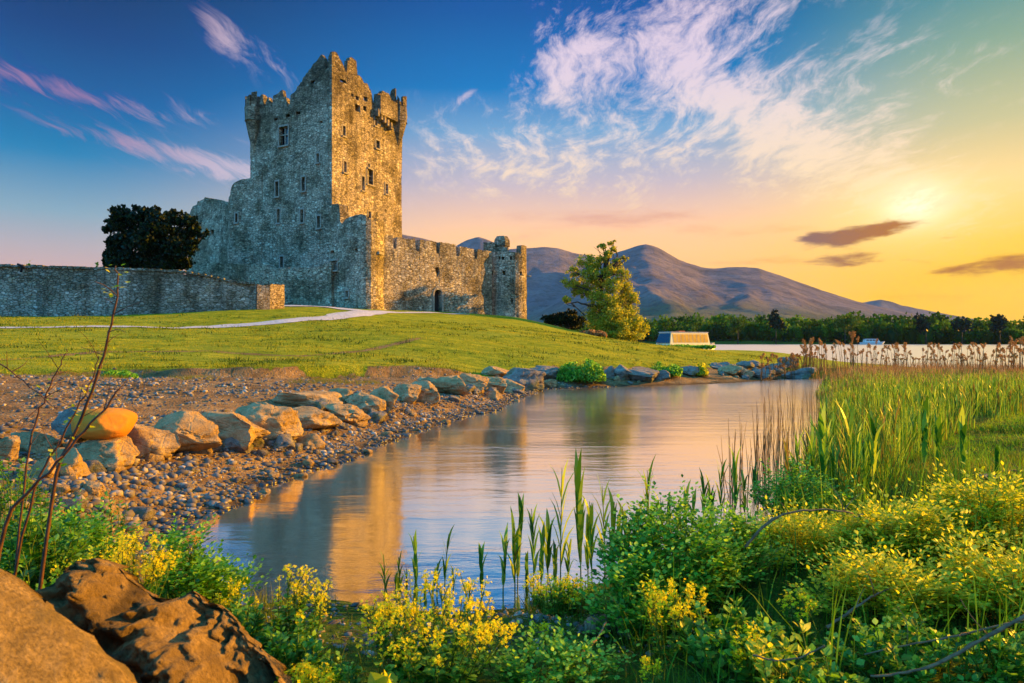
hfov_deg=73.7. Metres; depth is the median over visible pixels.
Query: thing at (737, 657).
yellow flower plant
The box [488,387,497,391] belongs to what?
boulder
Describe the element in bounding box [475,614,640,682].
shrub
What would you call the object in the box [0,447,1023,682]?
bank grass
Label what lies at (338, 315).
path
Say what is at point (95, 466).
boulder
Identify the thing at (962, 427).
green reed
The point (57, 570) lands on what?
yellow flower plant
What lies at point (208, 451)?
boulder
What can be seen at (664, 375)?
boulder
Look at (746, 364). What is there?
boulder
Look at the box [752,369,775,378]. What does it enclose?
boulder
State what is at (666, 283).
mountain
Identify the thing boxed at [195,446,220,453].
boulder
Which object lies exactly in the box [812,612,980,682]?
shrub
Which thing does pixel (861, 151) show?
sky
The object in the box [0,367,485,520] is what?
scattered gravel
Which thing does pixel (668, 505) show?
green reed
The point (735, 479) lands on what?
green reed
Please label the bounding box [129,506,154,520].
stone
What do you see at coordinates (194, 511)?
beach gravel
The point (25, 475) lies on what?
bare cane
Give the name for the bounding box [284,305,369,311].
path
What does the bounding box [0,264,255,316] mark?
field wall
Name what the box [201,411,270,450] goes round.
boulder
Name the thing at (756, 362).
boulder
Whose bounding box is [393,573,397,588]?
green reed
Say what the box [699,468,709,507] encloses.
green reed
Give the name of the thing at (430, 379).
boulder
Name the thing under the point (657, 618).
yellow flower plant
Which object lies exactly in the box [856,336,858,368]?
dry reed
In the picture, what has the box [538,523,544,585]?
green reed
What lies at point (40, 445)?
boulder
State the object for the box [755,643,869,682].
shrub
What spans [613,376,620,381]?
boulder
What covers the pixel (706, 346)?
bush
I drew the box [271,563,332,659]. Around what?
yellow flower plant
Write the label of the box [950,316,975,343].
tree
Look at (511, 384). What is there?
boulder
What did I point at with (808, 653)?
dead branch
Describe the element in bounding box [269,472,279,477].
stone
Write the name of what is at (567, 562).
green reed
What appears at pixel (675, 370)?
bush
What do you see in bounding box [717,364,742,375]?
boulder
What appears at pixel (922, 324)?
tree
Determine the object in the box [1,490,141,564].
shrub
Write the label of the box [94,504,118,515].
stone
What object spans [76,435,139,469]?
boulder
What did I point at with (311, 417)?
boulder
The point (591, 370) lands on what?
bush
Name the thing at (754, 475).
green reed
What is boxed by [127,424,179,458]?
boulder
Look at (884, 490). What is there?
tall bank grass
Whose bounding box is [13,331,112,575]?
bare cane
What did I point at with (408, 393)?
boulder
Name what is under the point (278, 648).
shrub
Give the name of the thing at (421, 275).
curtain wall
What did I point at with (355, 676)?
herb plant
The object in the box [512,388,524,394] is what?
boulder
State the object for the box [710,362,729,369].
boulder
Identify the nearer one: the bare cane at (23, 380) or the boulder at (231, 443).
the bare cane at (23, 380)
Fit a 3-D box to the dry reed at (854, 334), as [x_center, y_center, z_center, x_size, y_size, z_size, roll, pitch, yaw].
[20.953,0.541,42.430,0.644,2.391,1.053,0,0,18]
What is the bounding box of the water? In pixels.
[187,344,1023,614]
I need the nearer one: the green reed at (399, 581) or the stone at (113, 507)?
the green reed at (399, 581)
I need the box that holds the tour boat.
[656,331,714,349]
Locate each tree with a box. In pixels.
[101,204,209,270]
[559,239,650,342]
[677,322,700,331]
[726,317,748,343]
[767,309,787,343]
[833,314,861,343]
[913,311,931,343]
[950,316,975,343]
[989,314,1007,342]
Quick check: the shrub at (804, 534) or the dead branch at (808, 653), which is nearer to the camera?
the dead branch at (808, 653)
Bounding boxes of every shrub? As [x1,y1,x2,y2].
[0,497,93,589]
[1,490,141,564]
[17,557,46,589]
[226,596,284,649]
[263,617,334,680]
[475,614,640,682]
[570,536,697,644]
[574,468,767,617]
[666,490,786,593]
[672,597,792,682]
[722,495,873,574]
[729,457,863,521]
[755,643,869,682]
[763,526,991,635]
[804,482,1012,576]
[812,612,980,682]
[899,526,1023,627]
[906,451,1023,554]
[950,627,1023,682]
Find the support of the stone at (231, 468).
on the ground at (376, 372)
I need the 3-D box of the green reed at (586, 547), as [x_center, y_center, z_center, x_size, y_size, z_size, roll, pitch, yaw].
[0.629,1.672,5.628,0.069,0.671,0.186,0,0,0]
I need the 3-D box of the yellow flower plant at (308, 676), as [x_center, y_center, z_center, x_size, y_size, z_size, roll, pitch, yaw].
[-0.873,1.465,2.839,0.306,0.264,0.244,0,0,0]
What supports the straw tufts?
on the ground at (376, 372)
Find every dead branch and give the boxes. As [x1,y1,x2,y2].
[506,630,547,640]
[579,622,605,655]
[744,482,861,547]
[753,645,824,661]
[825,564,890,628]
[864,606,1023,654]
[870,598,1023,676]
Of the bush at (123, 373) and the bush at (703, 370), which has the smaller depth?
the bush at (123, 373)
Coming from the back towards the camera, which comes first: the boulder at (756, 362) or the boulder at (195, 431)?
the boulder at (756, 362)
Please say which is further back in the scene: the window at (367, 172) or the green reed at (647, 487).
the window at (367, 172)
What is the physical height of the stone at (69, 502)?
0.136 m
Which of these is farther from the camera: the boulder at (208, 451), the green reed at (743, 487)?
the boulder at (208, 451)
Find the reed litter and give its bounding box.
[261,600,652,654]
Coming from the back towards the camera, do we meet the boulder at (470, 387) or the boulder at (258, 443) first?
the boulder at (470, 387)
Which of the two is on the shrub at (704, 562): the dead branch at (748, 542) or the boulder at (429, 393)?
the dead branch at (748, 542)
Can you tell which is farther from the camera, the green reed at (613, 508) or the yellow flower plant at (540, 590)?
the green reed at (613, 508)
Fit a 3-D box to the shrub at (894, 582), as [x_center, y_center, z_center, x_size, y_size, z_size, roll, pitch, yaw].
[2.069,1.363,3.886,1.193,0.554,0.895,0,0,-22]
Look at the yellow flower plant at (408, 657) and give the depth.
3.11 m
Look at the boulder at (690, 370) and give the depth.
33.08 m
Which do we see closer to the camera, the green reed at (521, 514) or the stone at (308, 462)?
the green reed at (521, 514)
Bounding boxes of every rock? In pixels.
[0,569,136,682]
[34,558,294,682]
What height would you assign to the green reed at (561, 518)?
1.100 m
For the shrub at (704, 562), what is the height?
0.908 m
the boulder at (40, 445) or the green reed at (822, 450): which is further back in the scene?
the boulder at (40, 445)
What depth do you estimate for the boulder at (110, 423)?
8.69 m
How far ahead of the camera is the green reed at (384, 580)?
5.55 m
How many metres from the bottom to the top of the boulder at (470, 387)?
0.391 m
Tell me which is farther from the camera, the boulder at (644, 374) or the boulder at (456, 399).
the boulder at (644, 374)
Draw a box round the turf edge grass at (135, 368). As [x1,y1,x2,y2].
[0,360,838,378]
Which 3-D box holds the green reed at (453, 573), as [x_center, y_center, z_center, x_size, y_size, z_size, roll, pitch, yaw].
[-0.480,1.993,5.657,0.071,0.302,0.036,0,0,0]
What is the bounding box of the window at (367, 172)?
[366,168,374,186]
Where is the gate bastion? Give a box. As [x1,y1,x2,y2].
[328,204,384,309]
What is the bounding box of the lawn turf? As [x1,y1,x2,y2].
[0,313,802,371]
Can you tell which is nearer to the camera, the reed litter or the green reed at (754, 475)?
the reed litter
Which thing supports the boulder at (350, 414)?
on the ground at (376, 372)
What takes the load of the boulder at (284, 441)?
on the ground at (376, 372)
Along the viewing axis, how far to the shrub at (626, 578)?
3.87 m
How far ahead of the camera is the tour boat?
106.63 m
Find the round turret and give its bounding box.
[483,236,530,318]
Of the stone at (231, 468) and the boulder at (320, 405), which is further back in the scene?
the boulder at (320, 405)
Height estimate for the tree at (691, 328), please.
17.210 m
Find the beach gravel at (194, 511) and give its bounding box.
[0,382,614,566]
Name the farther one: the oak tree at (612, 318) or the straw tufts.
the oak tree at (612, 318)
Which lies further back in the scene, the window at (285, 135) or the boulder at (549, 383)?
the window at (285, 135)
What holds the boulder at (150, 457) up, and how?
on the ground at (376, 372)
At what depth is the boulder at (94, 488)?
7.18 m
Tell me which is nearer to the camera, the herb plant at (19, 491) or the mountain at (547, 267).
the herb plant at (19, 491)
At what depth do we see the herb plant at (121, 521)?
5.66 m
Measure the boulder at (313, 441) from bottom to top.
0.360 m
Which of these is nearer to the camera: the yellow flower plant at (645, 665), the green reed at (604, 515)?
the yellow flower plant at (645, 665)
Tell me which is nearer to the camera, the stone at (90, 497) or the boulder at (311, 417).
the stone at (90, 497)
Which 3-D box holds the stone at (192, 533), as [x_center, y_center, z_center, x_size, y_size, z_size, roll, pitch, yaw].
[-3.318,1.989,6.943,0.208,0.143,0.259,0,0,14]
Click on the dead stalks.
(768, 443)
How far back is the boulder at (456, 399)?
19.63 m
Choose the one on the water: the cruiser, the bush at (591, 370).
the cruiser
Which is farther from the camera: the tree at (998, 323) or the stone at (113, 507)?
the tree at (998, 323)
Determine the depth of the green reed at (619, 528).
5.40 m
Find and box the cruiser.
[859,338,884,344]
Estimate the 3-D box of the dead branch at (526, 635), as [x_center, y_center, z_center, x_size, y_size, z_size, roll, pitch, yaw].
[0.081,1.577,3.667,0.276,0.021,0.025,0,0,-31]
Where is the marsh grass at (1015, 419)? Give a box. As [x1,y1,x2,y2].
[909,411,1023,474]
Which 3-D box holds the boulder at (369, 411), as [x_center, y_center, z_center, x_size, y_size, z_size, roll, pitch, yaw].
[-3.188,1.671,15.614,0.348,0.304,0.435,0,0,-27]
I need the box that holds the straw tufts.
[2,365,381,384]
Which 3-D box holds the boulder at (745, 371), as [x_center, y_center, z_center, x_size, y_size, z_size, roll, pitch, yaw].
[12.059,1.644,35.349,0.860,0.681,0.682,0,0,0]
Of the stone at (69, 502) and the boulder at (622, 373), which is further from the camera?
the boulder at (622, 373)
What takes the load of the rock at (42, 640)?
on the ground at (376, 372)
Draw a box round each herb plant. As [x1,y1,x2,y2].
[0,456,49,522]
[80,494,137,560]
[131,513,248,598]
[157,539,271,612]
[310,651,365,682]
[531,572,616,616]
[745,619,828,682]
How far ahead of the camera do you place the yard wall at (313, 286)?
63.99 m
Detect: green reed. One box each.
[379,551,391,587]
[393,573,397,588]
[395,548,403,593]
[402,567,407,592]
[409,531,419,581]
[433,558,442,593]
[439,525,453,586]
[450,564,456,582]
[478,542,486,596]
[499,523,509,595]
[507,506,522,593]
[515,493,523,585]
[525,551,528,583]
[527,505,539,580]
[538,509,555,584]
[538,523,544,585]
[549,460,575,578]
[551,539,558,583]
[562,539,573,581]
[574,448,585,582]
[582,495,601,591]
[584,503,591,583]
[592,478,614,575]
[608,488,619,561]
[616,508,623,550]
[617,500,630,541]
[636,455,657,518]
[665,496,671,520]
[683,479,690,530]
[688,489,695,529]
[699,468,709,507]
[705,473,715,518]
[714,459,729,516]
[727,446,741,509]
[739,468,747,511]
[752,461,758,508]
[811,403,828,505]
[835,401,862,479]
[861,412,885,492]
[921,395,928,479]
[933,414,944,481]
[959,404,970,479]
[994,444,999,481]
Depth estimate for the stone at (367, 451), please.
12.22 m
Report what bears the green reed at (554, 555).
on the ground at (376, 372)
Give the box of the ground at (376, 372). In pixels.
[0,306,1023,682]
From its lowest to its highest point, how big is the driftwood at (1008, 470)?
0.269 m
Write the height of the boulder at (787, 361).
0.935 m
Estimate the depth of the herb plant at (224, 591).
4.47 m
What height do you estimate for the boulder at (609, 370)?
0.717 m
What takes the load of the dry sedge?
on the ground at (376, 372)
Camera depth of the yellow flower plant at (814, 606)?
3.66 m
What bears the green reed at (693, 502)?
on the ground at (376, 372)
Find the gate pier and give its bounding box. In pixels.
[256,284,284,309]
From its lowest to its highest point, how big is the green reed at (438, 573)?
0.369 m
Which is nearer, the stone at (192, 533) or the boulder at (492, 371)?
the stone at (192, 533)
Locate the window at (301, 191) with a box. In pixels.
[300,175,306,192]
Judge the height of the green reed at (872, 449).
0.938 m
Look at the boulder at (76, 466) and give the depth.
7.68 m
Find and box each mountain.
[402,234,595,319]
[457,237,980,320]
[530,244,946,326]
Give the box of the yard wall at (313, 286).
[186,262,334,306]
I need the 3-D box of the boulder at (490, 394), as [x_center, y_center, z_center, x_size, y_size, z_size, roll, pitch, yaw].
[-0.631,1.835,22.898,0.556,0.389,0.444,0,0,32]
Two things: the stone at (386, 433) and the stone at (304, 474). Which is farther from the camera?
the stone at (386, 433)
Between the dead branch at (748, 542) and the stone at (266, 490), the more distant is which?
the stone at (266, 490)
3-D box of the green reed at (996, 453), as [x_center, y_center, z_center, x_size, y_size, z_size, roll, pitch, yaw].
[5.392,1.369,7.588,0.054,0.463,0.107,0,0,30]
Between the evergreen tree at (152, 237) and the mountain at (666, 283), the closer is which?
the evergreen tree at (152, 237)
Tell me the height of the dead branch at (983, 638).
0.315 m
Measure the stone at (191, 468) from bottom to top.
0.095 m
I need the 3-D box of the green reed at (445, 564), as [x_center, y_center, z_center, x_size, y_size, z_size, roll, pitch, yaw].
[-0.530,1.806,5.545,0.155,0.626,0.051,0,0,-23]
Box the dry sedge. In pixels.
[813,360,1023,390]
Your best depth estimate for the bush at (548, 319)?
77.69 m
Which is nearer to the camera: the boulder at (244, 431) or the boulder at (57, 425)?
the boulder at (57, 425)
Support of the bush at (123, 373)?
on the ground at (376, 372)
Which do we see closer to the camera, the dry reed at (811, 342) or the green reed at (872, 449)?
the green reed at (872, 449)
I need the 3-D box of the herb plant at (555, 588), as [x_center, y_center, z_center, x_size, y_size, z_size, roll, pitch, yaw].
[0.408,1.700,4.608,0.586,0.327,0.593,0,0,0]
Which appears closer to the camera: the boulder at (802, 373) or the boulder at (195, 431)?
the boulder at (195, 431)
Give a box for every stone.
[49,485,70,492]
[58,498,86,510]
[85,495,92,499]
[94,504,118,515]
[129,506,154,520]
[132,537,145,543]
[178,530,200,540]
[183,466,196,471]
[225,466,235,471]
[256,449,268,456]
[260,488,270,492]
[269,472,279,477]
[293,472,307,477]
[295,443,302,451]
[302,459,313,465]
[327,458,337,463]
[363,449,372,452]
[381,431,392,435]
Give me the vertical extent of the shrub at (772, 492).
0.742 m
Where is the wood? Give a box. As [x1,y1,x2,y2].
[559,310,1023,343]
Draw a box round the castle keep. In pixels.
[244,51,406,267]
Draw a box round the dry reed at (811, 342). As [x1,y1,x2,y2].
[808,337,814,378]
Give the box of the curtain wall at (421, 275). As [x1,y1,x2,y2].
[383,235,491,314]
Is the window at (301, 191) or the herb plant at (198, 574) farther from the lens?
the window at (301, 191)
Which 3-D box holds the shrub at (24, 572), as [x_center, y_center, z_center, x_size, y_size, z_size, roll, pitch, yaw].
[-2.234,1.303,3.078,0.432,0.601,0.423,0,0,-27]
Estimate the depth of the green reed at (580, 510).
5.43 m
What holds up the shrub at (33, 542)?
on the ground at (376, 372)
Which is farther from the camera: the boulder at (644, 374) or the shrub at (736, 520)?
the boulder at (644, 374)
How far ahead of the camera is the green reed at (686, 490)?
7.00 m
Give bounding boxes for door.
[435,290,438,311]
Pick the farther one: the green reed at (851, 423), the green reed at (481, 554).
the green reed at (851, 423)
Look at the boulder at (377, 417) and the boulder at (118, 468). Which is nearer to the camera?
the boulder at (118, 468)
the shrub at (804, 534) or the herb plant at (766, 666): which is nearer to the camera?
the herb plant at (766, 666)
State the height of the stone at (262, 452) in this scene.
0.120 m
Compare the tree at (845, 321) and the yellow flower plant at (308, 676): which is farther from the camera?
the tree at (845, 321)
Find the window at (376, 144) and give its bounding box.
[375,138,381,150]
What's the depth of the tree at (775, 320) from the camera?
486.83 m
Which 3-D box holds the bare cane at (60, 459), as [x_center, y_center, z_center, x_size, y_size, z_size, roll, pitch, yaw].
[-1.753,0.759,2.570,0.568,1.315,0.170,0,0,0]
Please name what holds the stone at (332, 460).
on the ground at (376, 372)
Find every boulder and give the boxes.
[0,435,20,460]
[10,431,62,455]
[28,457,58,478]
[47,447,90,478]
[51,407,88,442]
[71,408,137,439]
[72,490,87,496]
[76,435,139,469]
[80,480,108,498]
[83,460,106,472]
[106,465,125,472]
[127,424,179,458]
[144,453,164,461]
[153,410,222,452]
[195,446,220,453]
[200,448,212,454]
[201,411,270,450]
[221,437,253,453]
[235,402,303,439]
[252,438,263,447]
[271,391,342,408]
[273,433,295,450]
[292,406,341,428]
[295,433,325,449]
[306,398,328,410]
[325,403,370,423]
[329,387,352,403]
[344,391,387,412]
[353,420,367,426]
[366,408,376,413]
[367,411,386,423]
[370,386,398,410]
[393,384,421,403]
[411,380,439,404]
[418,377,437,384]
[432,375,468,395]
[447,395,459,402]
[459,373,488,390]
[466,384,475,391]
[472,387,480,394]
[481,366,508,376]
[484,376,506,393]
[486,391,502,398]
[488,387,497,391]
[502,367,545,391]
[504,378,524,392]
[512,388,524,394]
[529,365,559,379]
[544,379,556,387]
[604,366,614,378]
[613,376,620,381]
[614,364,631,380]
[628,366,659,382]
[655,370,669,380]
[680,366,698,375]
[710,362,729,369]
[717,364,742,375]
[736,361,754,367]
[738,368,754,377]
[741,374,748,379]
[750,360,760,367]
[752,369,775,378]
[762,363,786,373]
[777,357,798,367]
[782,367,816,378]
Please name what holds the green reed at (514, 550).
on the ground at (376, 372)
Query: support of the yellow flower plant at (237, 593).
on the ground at (376, 372)
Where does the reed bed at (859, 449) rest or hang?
on the ground at (376, 372)
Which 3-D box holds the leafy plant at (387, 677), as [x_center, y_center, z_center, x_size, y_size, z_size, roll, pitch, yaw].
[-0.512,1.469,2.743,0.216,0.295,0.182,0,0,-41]
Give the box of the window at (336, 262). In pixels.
[328,258,338,271]
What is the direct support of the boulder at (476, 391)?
on the ground at (376, 372)
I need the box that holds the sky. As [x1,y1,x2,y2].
[0,0,1023,324]
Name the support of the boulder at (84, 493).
on the ground at (376, 372)
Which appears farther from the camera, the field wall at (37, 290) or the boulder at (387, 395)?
the field wall at (37, 290)
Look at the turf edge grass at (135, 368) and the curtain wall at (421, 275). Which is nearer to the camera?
the turf edge grass at (135, 368)
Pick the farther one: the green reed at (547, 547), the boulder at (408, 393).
the boulder at (408, 393)
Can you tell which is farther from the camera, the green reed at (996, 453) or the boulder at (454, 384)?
the boulder at (454, 384)
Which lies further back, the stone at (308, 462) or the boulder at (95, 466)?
the stone at (308, 462)
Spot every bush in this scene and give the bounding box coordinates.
[101,370,138,378]
[539,313,561,325]
[552,308,586,330]
[556,358,619,382]
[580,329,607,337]
[645,361,682,376]
[665,344,715,349]
[692,362,710,375]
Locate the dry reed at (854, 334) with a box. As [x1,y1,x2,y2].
[847,331,855,368]
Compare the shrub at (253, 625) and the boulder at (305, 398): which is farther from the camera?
the boulder at (305, 398)
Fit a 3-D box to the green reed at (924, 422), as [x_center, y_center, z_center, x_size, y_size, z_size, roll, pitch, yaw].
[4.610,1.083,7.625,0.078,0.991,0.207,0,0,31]
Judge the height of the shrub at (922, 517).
0.645 m
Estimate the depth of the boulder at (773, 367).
37.09 m
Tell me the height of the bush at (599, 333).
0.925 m
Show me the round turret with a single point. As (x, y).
(509, 283)
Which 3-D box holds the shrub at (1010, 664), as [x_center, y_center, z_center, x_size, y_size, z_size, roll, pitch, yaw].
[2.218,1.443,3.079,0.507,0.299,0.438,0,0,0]
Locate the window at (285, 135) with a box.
[277,124,288,147]
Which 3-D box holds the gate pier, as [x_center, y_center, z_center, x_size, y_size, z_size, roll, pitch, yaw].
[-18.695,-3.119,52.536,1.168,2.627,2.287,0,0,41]
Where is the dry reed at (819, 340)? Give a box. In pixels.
[817,338,820,378]
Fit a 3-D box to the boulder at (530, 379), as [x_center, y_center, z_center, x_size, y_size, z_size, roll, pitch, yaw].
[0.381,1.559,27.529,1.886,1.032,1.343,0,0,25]
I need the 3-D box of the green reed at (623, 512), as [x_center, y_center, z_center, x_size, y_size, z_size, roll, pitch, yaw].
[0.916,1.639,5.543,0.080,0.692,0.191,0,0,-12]
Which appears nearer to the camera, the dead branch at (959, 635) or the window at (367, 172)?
the dead branch at (959, 635)
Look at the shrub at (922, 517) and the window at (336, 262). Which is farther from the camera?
the window at (336, 262)
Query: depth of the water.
9.69 m
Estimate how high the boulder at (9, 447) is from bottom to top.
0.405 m
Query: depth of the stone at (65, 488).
6.94 m
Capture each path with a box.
[0,310,460,327]
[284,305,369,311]
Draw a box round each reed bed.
[765,367,1023,513]
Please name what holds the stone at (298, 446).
on the ground at (376, 372)
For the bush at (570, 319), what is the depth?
75.76 m
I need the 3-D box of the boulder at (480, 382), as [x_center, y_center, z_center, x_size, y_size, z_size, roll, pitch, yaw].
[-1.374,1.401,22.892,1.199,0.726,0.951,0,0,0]
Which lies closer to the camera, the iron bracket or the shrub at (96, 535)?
the shrub at (96, 535)
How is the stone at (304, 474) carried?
on the ground at (376, 372)
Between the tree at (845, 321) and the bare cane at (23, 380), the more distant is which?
the tree at (845, 321)
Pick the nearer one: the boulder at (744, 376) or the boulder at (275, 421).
the boulder at (275, 421)
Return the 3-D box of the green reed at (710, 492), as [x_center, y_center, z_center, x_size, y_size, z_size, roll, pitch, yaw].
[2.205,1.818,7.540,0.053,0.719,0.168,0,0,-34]
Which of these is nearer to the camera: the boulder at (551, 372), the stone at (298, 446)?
the stone at (298, 446)
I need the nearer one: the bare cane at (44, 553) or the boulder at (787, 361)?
the bare cane at (44, 553)
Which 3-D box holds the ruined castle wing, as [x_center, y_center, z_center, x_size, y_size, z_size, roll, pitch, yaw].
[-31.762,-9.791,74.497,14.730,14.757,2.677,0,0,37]
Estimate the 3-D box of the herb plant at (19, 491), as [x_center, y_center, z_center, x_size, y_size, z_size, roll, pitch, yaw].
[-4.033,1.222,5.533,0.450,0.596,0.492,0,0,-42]
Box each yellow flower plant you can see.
[49,556,90,583]
[87,527,181,597]
[215,577,259,624]
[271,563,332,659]
[274,656,342,682]
[354,569,519,682]
[522,570,595,616]
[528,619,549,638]
[637,577,710,663]
[638,655,662,682]
[703,621,763,682]
[776,583,818,645]
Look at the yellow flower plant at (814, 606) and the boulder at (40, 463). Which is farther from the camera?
the boulder at (40, 463)
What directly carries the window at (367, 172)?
in the castle keep
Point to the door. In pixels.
(436, 292)
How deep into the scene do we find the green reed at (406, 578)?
5.42 m
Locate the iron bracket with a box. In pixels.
[17,263,26,271]
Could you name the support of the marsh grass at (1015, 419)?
on the ground at (376, 372)
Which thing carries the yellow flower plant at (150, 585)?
on the ground at (376, 372)
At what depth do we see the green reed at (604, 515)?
5.57 m
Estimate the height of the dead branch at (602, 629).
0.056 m
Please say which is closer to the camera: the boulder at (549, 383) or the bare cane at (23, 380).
the bare cane at (23, 380)
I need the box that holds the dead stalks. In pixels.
[717,377,838,499]
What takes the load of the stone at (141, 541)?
on the ground at (376, 372)
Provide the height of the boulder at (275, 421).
0.699 m
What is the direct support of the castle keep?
on the ground at (376, 372)
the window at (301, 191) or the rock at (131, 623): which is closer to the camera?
the rock at (131, 623)
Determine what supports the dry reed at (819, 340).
on the ground at (376, 372)
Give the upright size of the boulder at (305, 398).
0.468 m
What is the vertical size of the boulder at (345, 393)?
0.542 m
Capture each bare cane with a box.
[0,360,57,409]
[0,369,131,557]
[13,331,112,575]
[14,344,78,568]
[38,264,138,588]
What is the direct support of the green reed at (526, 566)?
on the ground at (376, 372)
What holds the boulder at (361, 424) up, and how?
on the ground at (376, 372)
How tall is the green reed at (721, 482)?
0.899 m
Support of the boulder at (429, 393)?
on the ground at (376, 372)
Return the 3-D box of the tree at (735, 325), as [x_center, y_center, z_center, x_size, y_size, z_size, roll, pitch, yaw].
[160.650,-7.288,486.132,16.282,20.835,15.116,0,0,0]
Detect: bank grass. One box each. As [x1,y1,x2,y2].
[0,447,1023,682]
[587,428,1023,682]
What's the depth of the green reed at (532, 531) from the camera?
5.70 m
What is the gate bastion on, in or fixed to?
on the ground at (376, 372)
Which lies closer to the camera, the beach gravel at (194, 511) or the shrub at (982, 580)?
the shrub at (982, 580)
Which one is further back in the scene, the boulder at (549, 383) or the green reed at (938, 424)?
the boulder at (549, 383)
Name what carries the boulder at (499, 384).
on the ground at (376, 372)
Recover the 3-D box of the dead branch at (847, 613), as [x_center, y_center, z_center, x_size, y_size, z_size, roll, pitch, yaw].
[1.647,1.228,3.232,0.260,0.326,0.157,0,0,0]
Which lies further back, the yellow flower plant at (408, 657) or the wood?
the wood
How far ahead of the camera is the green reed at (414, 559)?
5.68 m
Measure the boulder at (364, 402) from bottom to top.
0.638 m
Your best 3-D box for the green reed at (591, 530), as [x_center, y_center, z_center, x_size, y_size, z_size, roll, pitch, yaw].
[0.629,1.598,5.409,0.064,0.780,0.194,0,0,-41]
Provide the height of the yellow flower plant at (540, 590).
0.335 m
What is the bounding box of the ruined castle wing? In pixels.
[189,175,261,264]
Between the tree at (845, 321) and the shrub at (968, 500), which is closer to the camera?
the shrub at (968, 500)
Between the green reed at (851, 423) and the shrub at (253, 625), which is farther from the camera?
the green reed at (851, 423)
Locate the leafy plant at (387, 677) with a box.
[367,670,397,682]
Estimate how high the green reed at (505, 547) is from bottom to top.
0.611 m
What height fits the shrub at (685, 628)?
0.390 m
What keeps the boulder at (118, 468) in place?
on the ground at (376, 372)
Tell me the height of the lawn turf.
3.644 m
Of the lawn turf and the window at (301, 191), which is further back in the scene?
the window at (301, 191)

